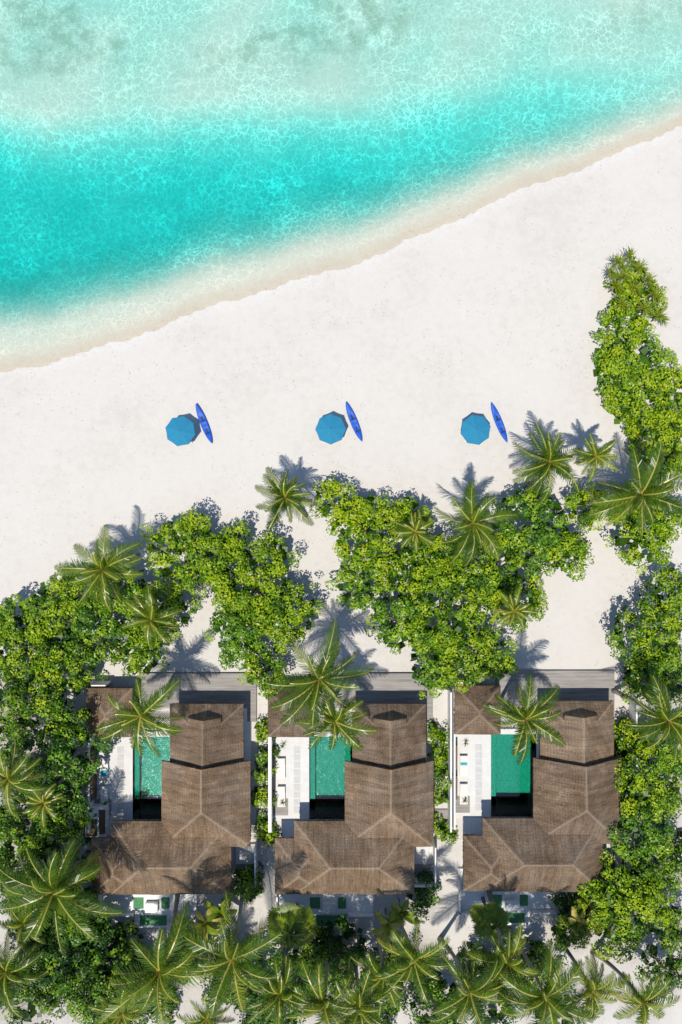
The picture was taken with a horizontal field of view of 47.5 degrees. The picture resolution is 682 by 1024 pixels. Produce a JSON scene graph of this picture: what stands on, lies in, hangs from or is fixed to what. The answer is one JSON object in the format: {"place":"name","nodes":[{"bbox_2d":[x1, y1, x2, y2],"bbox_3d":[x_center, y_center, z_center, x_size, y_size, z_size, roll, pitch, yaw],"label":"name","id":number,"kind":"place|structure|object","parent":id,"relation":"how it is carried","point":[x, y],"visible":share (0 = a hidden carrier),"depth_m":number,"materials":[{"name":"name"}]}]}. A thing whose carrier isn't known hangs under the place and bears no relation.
{"place":"outdoors","nodes":[
{"label":"outdoors","id":0,"kind":"place"},
{"bbox_2d":[133,737,169,818],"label":"pool water","id":1,"kind":"structure","parent":0,"point":[147,777],"depth_m":74.79,"materials":[{"name":"teal liquid"}]},
{"bbox_2d":[309,737,351,818],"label":"pool water","id":2,"kind":"structure","parent":0,"point":[326,782],"depth_m":74.79,"materials":[{"name":"teal liquid"}]},
{"bbox_2d":[0,126,681,1023],"bbox_3d":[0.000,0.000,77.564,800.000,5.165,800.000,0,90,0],"label":"sand ground","id":3,"kind":"structure","parent":0,"point":[416,352],"depth_m":75.00,"materials":[{"name":"white sand"}]},
{"bbox_2d":[85,802,108,836],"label":"service enclosure","id":4,"kind":"object","parent":3,"relation":"on","point":[100,825],"visible":0.81,"depth_m":73.75,"materials":[{"name":"grey concrete"}]},
{"bbox_2d":[96,731,254,863],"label":"pool terrace","id":5,"kind":"structure","parent":3,"relation":"on","point":[244,855],"depth_m":74.70,"materials":[{"name":"stone"}]},
{"bbox_2d":[91,745,96,801],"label":"timber screen","id":6,"kind":"object","parent":5,"relation":"on","point":[93,787],"visible":0.61,"depth_m":73.66,"materials":[{"name":"brown wood"}]},
{"bbox_2d":[100,758,107,803],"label":"sun loungers","id":7,"kind":"object","parent":5,"relation":"on","point":[104,792],"visible":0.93,"depth_m":74.40,"materials":[{"name":"white fabric"}]},
{"bbox_2d":[101,770,106,775],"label":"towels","id":8,"kind":"object","parent":7,"relation":"on","point":[103,772],"visible":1,"depth_m":74.38,"materials":[{"name":"blue fabric"}]},
{"bbox_2d":[117,747,123,812],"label":"stepping stones","id":9,"kind":"object","parent":5,"relation":"on","point":[120,772],"visible":1,"depth_m":74.69,"materials":[{"name":"stone"}]},
{"bbox_2d":[88,681,272,930],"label":"villa walls","id":10,"kind":"structure","parent":3,"relation":"on","point":[152,904],"depth_m":74.70,"materials":[{"name":"white paint"}]},
{"bbox_2d":[86,687,132,736],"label":"pavilion roof","id":11,"kind":"structure","parent":10,"relation":"on","point":[97,702],"depth_m":72.31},
{"bbox_2d":[133,897,169,925],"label":"pond water","id":12,"kind":"structure","parent":10,"relation":"on","point":[151,920],"depth_m":74.83,"materials":[{"name":"green liquid"}]},
{"bbox_2d":[92,760,251,894],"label":"roof","id":13,"kind":"structure","parent":10,"relation":"on","point":[193,836],"depth_m":71.01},
{"bbox_2d":[170,702,244,768],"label":"roof","id":14,"kind":"structure","parent":10,"relation":"on","point":[211,734],"depth_m":71.38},
{"bbox_2d":[165,416,195,445],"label":"beach umbrella","id":15,"kind":"object","parent":3,"relation":"on","point":[180,431],"visible":1,"depth_m":73.19,"materials":[{"name":"fabric"}]},
{"bbox_2d":[96,673,267,877],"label":"timber deck","id":16,"kind":"structure","parent":3,"relation":"on","point":[210,688],"depth_m":74.70,"materials":[{"name":"grey wood"}]},
{"bbox_2d":[196,404,211,442],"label":"kayak","id":17,"kind":"object","parent":3,"relation":"on","point":[204,424],"visible":1,"depth_m":74.77,"materials":[{"name":"plastic"}]},
{"bbox_2d":[315,414,345,443],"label":"beach umbrella","id":18,"kind":"object","parent":3,"relation":"on","point":[330,429],"visible":1,"depth_m":73.19,"materials":[{"name":"fabric"}]},
{"bbox_2d":[273,731,432,863],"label":"pool terrace","id":19,"kind":"structure","parent":3,"relation":"on","point":[423,855],"depth_m":74.70,"materials":[{"name":"stone"}]},
{"bbox_2d":[272,745,272,800],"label":"timber screen","id":20,"kind":"object","parent":19,"relation":"on","point":[272,776],"visible":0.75,"depth_m":73.61,"materials":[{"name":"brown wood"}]},
{"bbox_2d":[277,758,284,806],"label":"sun loungers","id":21,"kind":"object","parent":19,"relation":"on","point":[280,775],"visible":1,"depth_m":74.40,"materials":[{"name":"white fabric"}]},
{"bbox_2d":[294,747,299,812],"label":"stepping stones","id":22,"kind":"object","parent":19,"relation":"on","point":[296,779],"visible":1,"depth_m":74.69,"materials":[{"name":"stone"}]},
{"bbox_2d":[346,402,361,440],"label":"kayak","id":23,"kind":"object","parent":3,"relation":"on","point":[353,420],"visible":1,"depth_m":74.77,"materials":[{"name":"plastic"}]},
{"bbox_2d":[268,682,451,927],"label":"villa walls","id":24,"kind":"structure","parent":3,"relation":"on","point":[359,905],"depth_m":74.70,"materials":[{"name":"white paint"}]},
{"bbox_2d":[268,687,313,736],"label":"pavilion roof","id":25,"kind":"structure","parent":24,"relation":"on","point":[275,729],"depth_m":72.26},
{"bbox_2d":[310,897,345,925],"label":"pond water","id":26,"kind":"structure","parent":24,"relation":"on","point":[314,902],"depth_m":74.69,"materials":[{"name":"green liquid"}]},
{"bbox_2d":[274,760,433,893],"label":"roof","id":27,"kind":"structure","parent":24,"relation":"on","point":[376,836],"depth_m":70.99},
{"bbox_2d":[352,703,425,768],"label":"roof","id":28,"kind":"structure","parent":24,"relation":"on","point":[397,739],"depth_m":71.32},
{"bbox_2d":[273,673,447,877],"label":"timber deck","id":29,"kind":"structure","parent":3,"relation":"on","point":[400,688],"depth_m":74.70,"materials":[{"name":"grey wood"}]},
{"bbox_2d":[460,415,490,444],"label":"beach umbrella","id":30,"kind":"object","parent":3,"relation":"on","point":[475,429],"visible":1,"depth_m":73.17,"materials":[{"name":"fabric"}]},
{"bbox_2d":[491,402,507,441],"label":"kayak","id":31,"kind":"object","parent":3,"relation":"on","point":[497,418],"visible":1,"depth_m":74.77,"materials":[{"name":"plastic"}]},
{"bbox_2d":[456,728,614,860],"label":"pool terrace","id":32,"kind":"structure","parent":3,"relation":"on","point":[470,751],"depth_m":74.70,"materials":[{"name":"stone"}]},
{"bbox_2d":[456,744,456,798],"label":"timber screen","id":33,"kind":"object","parent":32,"relation":"on","point":[456,769],"visible":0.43,"depth_m":73.30,"materials":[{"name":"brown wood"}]},
{"bbox_2d":[460,755,467,803],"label":"sun loungers","id":34,"kind":"object","parent":32,"relation":"on","point":[463,786],"visible":1,"depth_m":74.40,"materials":[{"name":"white fabric"}]},
{"bbox_2d":[475,744,481,809],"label":"stepping stones","id":35,"kind":"object","parent":32,"relation":"on","point":[478,762],"visible":1,"depth_m":74.69,"materials":[{"name":"stone"}]},
{"bbox_2d":[456,670,623,874],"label":"timber deck","id":36,"kind":"structure","parent":3,"relation":"on","point":[587,685],"depth_m":74.70,"materials":[{"name":"grey wood"}]},
{"bbox_2d":[451,678,637,927],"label":"villa walls","id":37,"kind":"structure","parent":3,"relation":"on","point":[540,903],"depth_m":74.70,"materials":[{"name":"white paint"}]},
{"bbox_2d":[454,684,500,734],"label":"pavilion roof","id":38,"kind":"structure","parent":37,"relation":"on","point":[471,717],"depth_m":72.24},
{"bbox_2d":[493,895,527,922],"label":"pond water","id":39,"kind":"structure","parent":37,"relation":"on","point":[514,917],"depth_m":74.69,"materials":[{"name":"green liquid"}]},
{"bbox_2d":[462,757,621,891],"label":"roof","id":40,"kind":"structure","parent":37,"relation":"on","point":[557,840],"depth_m":70.97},
{"bbox_2d":[539,700,613,765],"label":"roof","id":41,"kind":"structure","parent":37,"relation":"on","point":[585,728],"depth_m":71.26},
{"bbox_2d":[0,0,681,371],"bbox_3d":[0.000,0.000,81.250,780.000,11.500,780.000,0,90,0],"label":"sea water","id":42,"kind":"structure","parent":0,"point":[164,162],"depth_m":75.50,"materials":[{"name":"teal liquid"}]},
{"bbox_2d":[491,734,535,816],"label":"pool water","id":43,"kind":"structure","parent":0,"point":[511,787],"depth_m":74.79,"materials":[{"name":"teal liquid"}]}
]}

